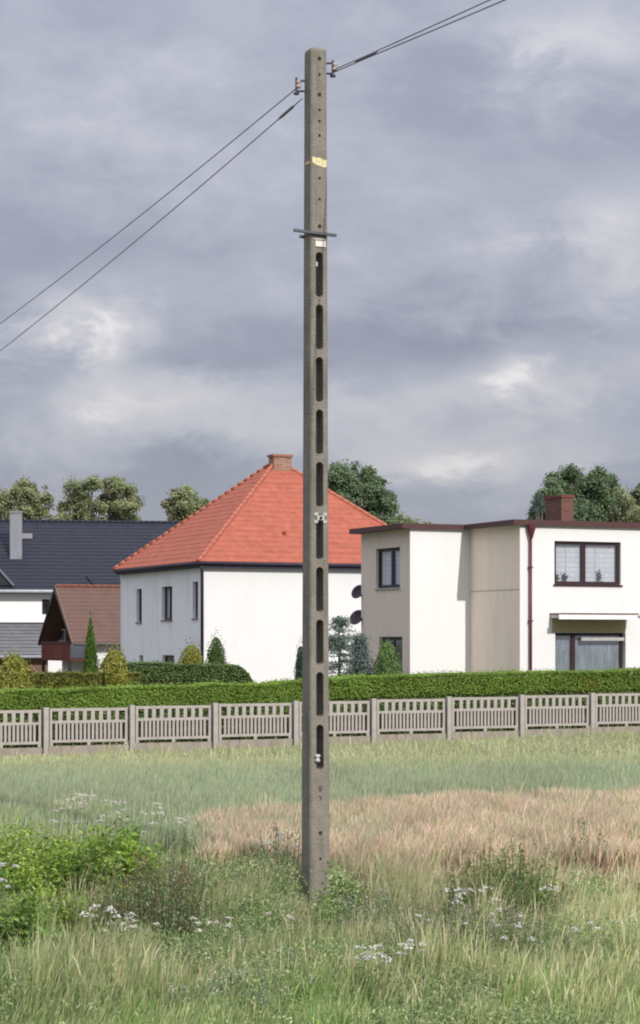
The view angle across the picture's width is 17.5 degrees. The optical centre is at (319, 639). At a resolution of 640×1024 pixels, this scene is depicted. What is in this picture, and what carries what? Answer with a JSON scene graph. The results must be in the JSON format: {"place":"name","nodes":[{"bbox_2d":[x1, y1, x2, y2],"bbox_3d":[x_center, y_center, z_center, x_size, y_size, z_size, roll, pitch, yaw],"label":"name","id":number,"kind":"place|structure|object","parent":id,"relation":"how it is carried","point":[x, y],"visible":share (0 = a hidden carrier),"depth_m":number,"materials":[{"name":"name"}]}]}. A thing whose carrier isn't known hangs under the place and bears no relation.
{"place":"outdoors","nodes":[
{"label":"outdoors","id":0,"kind":"place"},
{"bbox_2d":[0,853,639,1023],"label":"grass","id":1,"kind":"structure","parent":0,"point":[61,957],"depth_m":13.94,"materials":[{"name":"green plant"}]},
{"bbox_2d":[0,775,639,922],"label":"grass","id":2,"kind":"structure","parent":0,"point":[364,861],"depth_m":19.97,"materials":[{"name":"plant"}]},
{"bbox_2d":[0,721,639,775],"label":"grass","id":3,"kind":"structure","parent":0,"point":[615,743],"depth_m":46.44,"materials":[{"name":"plant"}]},
{"bbox_2d":[0,0,639,524],"label":"sky","id":4,"kind":"structure","parent":0,"point":[483,167],"materials":[{"name":"grey"}]},
{"bbox_2d":[189,784,639,882],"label":"dry grass","id":5,"kind":"structure","parent":0,"point":[231,840],"depth_m":22.20,"materials":[{"name":"beige plant"}]},
{"bbox_3d":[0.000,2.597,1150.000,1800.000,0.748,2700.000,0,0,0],"label":"ground","id":6,"kind":"structure","parent":0,"visible":0},
{"bbox_2d":[0,862,18,914],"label":"white wildflower","id":7,"kind":"object","parent":6,"relation":"on","point":[4,879],"visible":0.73,"depth_m":15.80,"materials":[{"name":"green plant"}]},
{"bbox_2d":[0,622,47,676],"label":"annex","id":8,"kind":"object","parent":6,"relation":"on","point":[23,637],"visible":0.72,"depth_m":105.50,"materials":[{"name":"grey paint"}]},
{"bbox_2d":[0,475,62,519],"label":"tree","id":9,"kind":"object","parent":6,"relation":"on","point":[24,496],"visible":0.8,"depth_m":121.72,"materials":[{"name":"green plant"}]},
{"bbox_2d":[0,891,62,962],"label":"leafy weed","id":10,"kind":"object","parent":6,"relation":"on","point":[8,926],"visible":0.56,"depth_m":15.34,"materials":[{"name":"green plant"}]},
{"bbox_2d":[0,882,109,940],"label":"leafy weed","id":11,"kind":"object","parent":6,"relation":"on","point":[48,907],"visible":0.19,"depth_m":16.15,"materials":[{"name":"green plant"}]},
{"bbox_2d":[0,814,117,908],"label":"leafy weed","id":12,"kind":"object","parent":6,"relation":"on","point":[29,867],"visible":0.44,"depth_m":17.33,"materials":[{"name":"green plant"}]},
{"bbox_2d":[38,584,120,676],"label":"chalet","id":13,"kind":"object","parent":6,"relation":"on","point":[63,635],"visible":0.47,"depth_m":94.06,"materials":[{"name":"brown tile"}]},
{"bbox_2d":[58,629,65,641],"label":"window","id":14,"kind":"structure","parent":13,"relation":"in","point":[63,637],"depth_m":96.36,"materials":[{"name":"grey glass"}]},
{"bbox_2d":[54,474,108,519],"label":"tree","id":15,"kind":"object","parent":6,"relation":"on","point":[80,504],"visible":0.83,"depth_m":125.58,"materials":[{"name":"green plant"}]},
{"bbox_2d":[48,793,128,852],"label":"white wildflower","id":16,"kind":"object","parent":6,"relation":"on","point":[82,807],"visible":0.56,"depth_m":19.21,"materials":[{"name":"green plant"}]},
{"bbox_2d":[0,511,180,671],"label":"house","id":17,"kind":"structure","parent":6,"relation":"on","point":[39,559],"depth_m":109.95,"materials":[{"name":"grey tile"}]},
{"bbox_2d":[42,599,48,613],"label":"window","id":18,"kind":"structure","parent":17,"relation":"in","point":[45,602],"depth_m":108.29,"materials":[{"name":"black glass"}]},
{"bbox_2d":[79,904,135,974],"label":"white wildflower","id":19,"kind":"object","parent":6,"relation":"on","point":[96,915],"visible":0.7,"depth_m":14.61,"materials":[{"name":"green plant"}]},
{"bbox_2d":[57,815,164,909],"bbox_3d":[-1.758,2.014,17.384,0.934,1.083,1.226,0,0,0],"label":"leafy weed","id":20,"kind":"object","parent":6,"relation":"on","point":[124,853],"visible":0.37,"depth_m":17.18,"materials":[{"name":"green plant"}]},
{"bbox_2d":[97,475,145,520],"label":"tree","id":21,"kind":"object","parent":6,"relation":"on","point":[125,505],"visible":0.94,"depth_m":127.16,"materials":[{"name":"green plant"}]},
{"bbox_2d":[84,840,228,947],"bbox_3d":[-1.248,2.034,16.004,1.105,0.994,0.773,0,0,0],"label":"feathery weed","id":22,"kind":"object","parent":6,"relation":"on","point":[156,906],"visible":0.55,"depth_m":15.90,"materials":[{"name":"green plant"}]},
{"bbox_2d":[138,801,190,891],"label":"white wildflower","id":23,"kind":"object","parent":6,"relation":"on","point":[161,813],"visible":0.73,"depth_m":18.25,"materials":[{"name":"green plant"}]},
{"bbox_2d":[154,809,209,899],"bbox_3d":[-1.316,2.019,18.546,0.697,1.027,0.546,0,0,0],"label":"feathery weed","id":24,"kind":"object","parent":6,"relation":"on","point":[183,862],"visible":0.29,"depth_m":18.54,"materials":[{"name":"green plant"}]},
{"bbox_2d":[160,484,210,520],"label":"tree","id":25,"kind":"object","parent":6,"relation":"on","point":[184,503],"visible":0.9,"depth_m":129.30,"materials":[{"name":"green plant"}]},
{"bbox_2d":[126,659,253,689],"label":"hedge","id":26,"kind":"object","parent":6,"relation":"on","point":[165,673],"visible":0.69,"depth_m":63.38,"materials":[{"name":"green plant"}]},
{"bbox_2d":[177,637,203,667],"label":"golden shrub","id":27,"kind":"object","parent":6,"relation":"on","point":[192,656],"visible":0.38,"depth_m":63.82,"materials":[{"name":"yellow plant"}]},
{"bbox_2d":[103,912,295,968],"bbox_3d":[-0.890,2.232,14.836,1.458,0.597,0.673,0,0,0],"label":"white wildflower","id":28,"kind":"object","parent":6,"relation":"on","point":[197,930],"visible":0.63,"depth_m":14.81,"materials":[{"name":"green plant"}]},
{"bbox_2d":[205,630,227,663],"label":"round shrub","id":29,"kind":"object","parent":6,"relation":"on","point":[215,654],"visible":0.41,"depth_m":65.84,"materials":[{"name":"green plant"}]},
{"bbox_2d":[156,960,323,1018],"bbox_3d":[-0.543,2.329,13.788,1.156,0.407,0.848,0,0,0],"label":"feathery weed","id":30,"kind":"object","parent":6,"relation":"on","point":[213,986],"visible":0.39,"depth_m":13.72,"materials":[{"name":"green plant"}]},
{"bbox_2d":[112,454,387,682],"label":"house","id":31,"kind":"structure","parent":6,"relation":"on","point":[227,565],"depth_m":76.43,"materials":[{"name":"white paint"}]},
{"bbox_2d":[135,589,141,623],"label":"window","id":32,"kind":"structure","parent":31,"relation":"in","point":[140,590],"depth_m":81.04,"materials":[{"name":"grey glass"}]},
{"bbox_2d":[160,586,172,620],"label":"window","id":33,"kind":"structure","parent":31,"relation":"in","point":[169,618],"depth_m":78.26,"materials":[{"name":"clear glass"}]},
{"bbox_2d":[165,655,173,662],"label":"window","id":34,"kind":"structure","parent":31,"relation":"in","point":[166,656],"depth_m":78.13,"materials":[{"name":"black glass"}]},
{"bbox_2d":[191,582,197,619],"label":"window","id":35,"kind":"structure","parent":31,"relation":"in","point":[196,618],"depth_m":75.30,"materials":[{"name":"grey glass"}]},
{"bbox_2d":[242,821,299,885],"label":"feathery weed","id":36,"kind":"object","parent":6,"relation":"on","point":[260,846],"visible":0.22,"depth_m":19.97,"materials":[{"name":"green plant"}]},
{"bbox_2d":[262,831,301,895],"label":"white wildflower","id":37,"kind":"object","parent":6,"relation":"on","point":[280,834],"visible":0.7,"depth_m":19.59,"materials":[{"name":"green plant"}]},
{"bbox_2d":[293,637,301,679],"bbox_3d":[-0.550,1.245,59.995,0.544,2.709,0.548,0,0,0],"label":"conifer","id":38,"kind":"object","parent":6,"relation":"on","point":[298,668],"visible":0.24,"depth_m":59.88,"materials":[{"name":"green plant"}]},
{"bbox_2d":[293,47,337,906],"bbox_3d":[-0.071,-1.175,19.175,0.452,8.550,0.262,0,0,-24],"label":"utility pole","id":39,"kind":"object","parent":6,"relation":"on","point":[315,739],"visible":1,"depth_m":19.13,"materials":[{"name":"concrete"}]},
{"bbox_2d":[0,89,294,323],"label":"power line","id":40,"kind":"object","parent":39,"relation":"attached to","point":[158,200],"visible":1,"depth_m":22.54,"materials":[{"name":"metal"}]},
{"bbox_2d":[0,98,302,350],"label":"power line","id":41,"kind":"object","parent":39,"relation":"attached to","point":[286,111],"visible":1,"depth_m":22.19,"materials":[{"name":"metal"}]},
{"bbox_2d":[335,0,489,69],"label":"power line","id":42,"kind":"object","parent":39,"relation":"attached to","point":[419,31],"visible":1,"depth_m":17.52,"materials":[{"name":"metal"}]},
{"bbox_2d":[334,0,504,72],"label":"power line","id":43,"kind":"object","parent":39,"relation":"attached to","point":[366,57],"visible":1,"depth_m":17.90,"materials":[{"name":"metal"}]},
{"bbox_2d":[0,752,639,858],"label":"crop","id":44,"kind":"object","parent":6,"relation":"on","point":[185,788],"visible":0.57,"depth_m":30.25,"materials":[{"name":"green plant"}]},
{"bbox_2d":[0,818,639,1023],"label":"herbs","id":45,"kind":"object","parent":6,"relation":"on","point":[177,939],"visible":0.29,"depth_m":14.58,"materials":[{"name":"green plant"}]},
{"bbox_2d":[0,665,639,747],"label":"hedge","id":46,"kind":"object","parent":6,"relation":"on","point":[418,685],"visible":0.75,"depth_m":51.02,"materials":[{"name":"green plant"}]},
{"bbox_2d":[0,693,639,757],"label":"fence","id":47,"kind":"object","parent":6,"relation":"on","point":[132,719],"visible":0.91,"depth_m":49.82,"materials":[{"name":"concrete"}]},
{"bbox_2d":[304,898,349,928],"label":"leafy weed","id":48,"kind":"object","parent":6,"relation":"on","point":[324,913],"visible":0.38,"depth_m":17.59,"materials":[{"name":"green plant"}]},
{"bbox_2d":[313,858,364,911],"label":"leafy weed","id":49,"kind":"object","parent":6,"relation":"on","point":[350,886],"visible":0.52,"depth_m":18.40,"materials":[{"name":"green plant"}]},
{"bbox_2d":[328,615,376,675],"bbox_3d":[0.469,0.957,62.107,3.537,3.433,3.624,0,0,20],"label":"spruce","id":50,"kind":"object","parent":6,"relation":"on","point":[336,645],"visible":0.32,"depth_m":61.90,"materials":[{"name":"green plant"}]},
{"bbox_2d":[339,631,376,674],"bbox_3d":[1.101,1.164,60.414,1.727,2.872,1.732,0,0,0],"label":"spruce","id":51,"kind":"object","parent":6,"relation":"on","point":[360,663],"visible":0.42,"depth_m":60.36,"materials":[{"name":"green plant"}]},
{"bbox_2d":[328,458,399,524],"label":"tree","id":52,"kind":"object","parent":6,"relation":"on","point":[365,490],"visible":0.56,"depth_m":104.40,"materials":[{"name":"green plant"}]},
{"bbox_2d":[333,879,411,935],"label":"feathery weed","id":53,"kind":"object","parent":6,"relation":"on","point":[349,916],"visible":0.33,"depth_m":16.37,"materials":[{"name":"green plant"}]},
{"bbox_2d":[354,943,391,1002],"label":"white wildflower","id":54,"kind":"object","parent":6,"relation":"on","point":[368,957],"visible":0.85,"depth_m":13.58,"materials":[{"name":"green plant"}]},
{"bbox_2d":[371,635,401,674],"bbox_3d":[1.932,1.197,59.972,1.038,2.807,1.074,0,0,23],"label":"thuja","id":55,"kind":"object","parent":6,"relation":"on","point":[387,658],"visible":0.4,"depth_m":59.79,"materials":[{"name":"green plant"}]},
{"bbox_2d":[389,512,432,524],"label":"tree","id":56,"kind":"object","parent":6,"relation":"on","point":[401,518],"visible":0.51,"depth_m":109.15,"materials":[{"name":"green plant"}]},
{"bbox_2d":[396,938,427,990],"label":"white wildflower","id":57,"kind":"object","parent":6,"relation":"on","point":[422,944],"visible":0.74,"depth_m":13.91,"materials":[{"name":"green plant"}]},
{"bbox_2d":[444,887,465,933],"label":"white wildflower","id":58,"kind":"object","parent":6,"relation":"on","point":[457,895],"visible":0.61,"depth_m":15.24,"materials":[{"name":"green plant"}]},
{"bbox_2d":[369,890,592,969],"bbox_3d":[1.157,2.157,14.913,1.619,0.750,0.962,0,0,0],"label":"feathery weed","id":59,"kind":"object","parent":6,"relation":"on","point":[524,933],"visible":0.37,"depth_m":14.80,"materials":[{"name":"green plant"}]},
{"bbox_2d":[463,885,502,951],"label":"white wildflower","id":60,"kind":"object","parent":6,"relation":"on","point":[496,898],"visible":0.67,"depth_m":15.02,"materials":[{"name":"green plant"}]},
{"bbox_2d":[349,495,639,677],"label":"house","id":61,"kind":"structure","parent":6,"relation":"on","point":[558,587],"depth_m":63.59,"materials":[{"name":"white paint"}]},
{"bbox_2d":[349,610,362,624],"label":"satellite dish","id":62,"kind":"object","parent":61,"relation":"attached to","point":[355,617],"visible":0.98,"depth_m":67.40,"materials":[{"name":"black metal"}]},
{"bbox_2d":[351,585,361,598],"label":"satellite dish","id":63,"kind":"object","parent":61,"relation":"attached to","point":[356,592],"visible":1,"depth_m":67.43,"materials":[{"name":"black metal"}]},
{"bbox_2d":[374,547,400,589],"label":"window","id":64,"kind":"structure","parent":61,"relation":"in","point":[389,558],"depth_m":65.82,"materials":[{"name":"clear glass"}]},
{"bbox_2d":[382,637,402,671],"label":"window","id":65,"kind":"structure","parent":61,"relation":"in","point":[397,643],"depth_m":65.76,"materials":[{"name":"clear glass"}]},
{"bbox_2d":[553,541,622,586],"bbox_3d":[8.010,-2.324,63.155,2.930,1.907,0.560,0,0,-24],"label":"window","id":66,"kind":"structure","parent":61,"relation":"in","point":[575,563],"depth_m":63.05,"materials":[{"name":"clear glass"}]},
{"bbox_2d":[555,633,623,670],"bbox_3d":[8.126,0.593,63.150,2.466,1.614,0.232,0,0,-24],"label":"window","id":67,"kind":"structure","parent":61,"relation":"in","point":[576,651],"depth_m":63.22,"materials":[{"name":"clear glass"}]},
{"bbox_2d":[433,828,576,929],"bbox_3d":[1.475,2.017,16.595,1.138,1.029,0.744,0,0,0],"label":"feathery weed","id":68,"kind":"object","parent":6,"relation":"on","point":[520,881],"visible":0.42,"depth_m":16.56,"materials":[{"name":"green plant"}]},
{"bbox_2d":[413,913,620,964],"bbox_3d":[1.392,2.224,14.611,1.439,0.612,0.741,0,0,23],"label":"white wildflower","id":69,"kind":"object","parent":6,"relation":"on","point":[531,937],"visible":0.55,"depth_m":14.53,"materials":[{"name":"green plant"}]},
{"bbox_2d":[528,492,545,519],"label":"tree","id":70,"kind":"object","parent":6,"relation":"on","point":[539,509],"visible":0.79,"depth_m":97.74,"materials":[{"name":"green plant"}]},
{"bbox_2d":[540,885,559,944],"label":"white wildflower","id":71,"kind":"object","parent":6,"relation":"on","point":[543,888],"visible":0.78,"depth_m":15.41,"materials":[{"name":"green plant"}]},
{"bbox_2d":[525,463,624,521],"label":"tree","id":72,"kind":"object","parent":6,"relation":"on","point":[592,491],"visible":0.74,"depth_m":99.35,"materials":[{"name":"green plant"}]},
{"bbox_2d":[560,812,607,870],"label":"feathery weed","id":73,"kind":"object","parent":6,"relation":"on","point":[583,834],"visible":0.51,"depth_m":20.55,"materials":[{"name":"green plant"}]},
{"bbox_2d":[546,954,637,986],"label":"leafy weed","id":74,"kind":"object","parent":6,"relation":"on","point":[565,969],"visible":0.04,"depth_m":14.42,"materials":[{"name":"green plant"}]},
{"bbox_2d":[603,485,639,522],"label":"tree","id":75,"kind":"object","parent":6,"relation":"on","point":[630,513],"visible":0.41,"depth_m":105.25,"materials":[{"name":"green plant"}]},
{"bbox_2d":[627,483,639,522],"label":"tree","id":76,"kind":"object","parent":6,"relation":"on","point":[635,493],"visible":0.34,"depth_m":111.20,"materials":[{"name":"green plant"}]},
{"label":"lawn","id":77,"kind":"object","parent":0,"visible":0},
{"bbox_2d":[0,647,36,688],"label":"golden shrub","id":78,"kind":"object","parent":77,"relation":"on","point":[13,672],"visible":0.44,"depth_m":54.73,"materials":[{"name":"yellow plant"}]},
{"bbox_2d":[27,669,140,692],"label":"hedge","id":79,"kind":"object","parent":77,"relation":"on","point":[56,680],"visible":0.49,"depth_m":60.26,"materials":[{"name":"green plant"}]},
{"bbox_2d":[81,607,99,672],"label":"conifer","id":80,"kind":"object","parent":77,"relation":"on","point":[90,664],"visible":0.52,"depth_m":65.88,"materials":[{"name":"green plant"}]},
{"bbox_2d":[97,641,129,686],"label":"golden shrub","id":81,"kind":"object","parent":77,"relation":"on","point":[114,670],"visible":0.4,"depth_m":55.78,"materials":[{"name":"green plant"}]}
]}

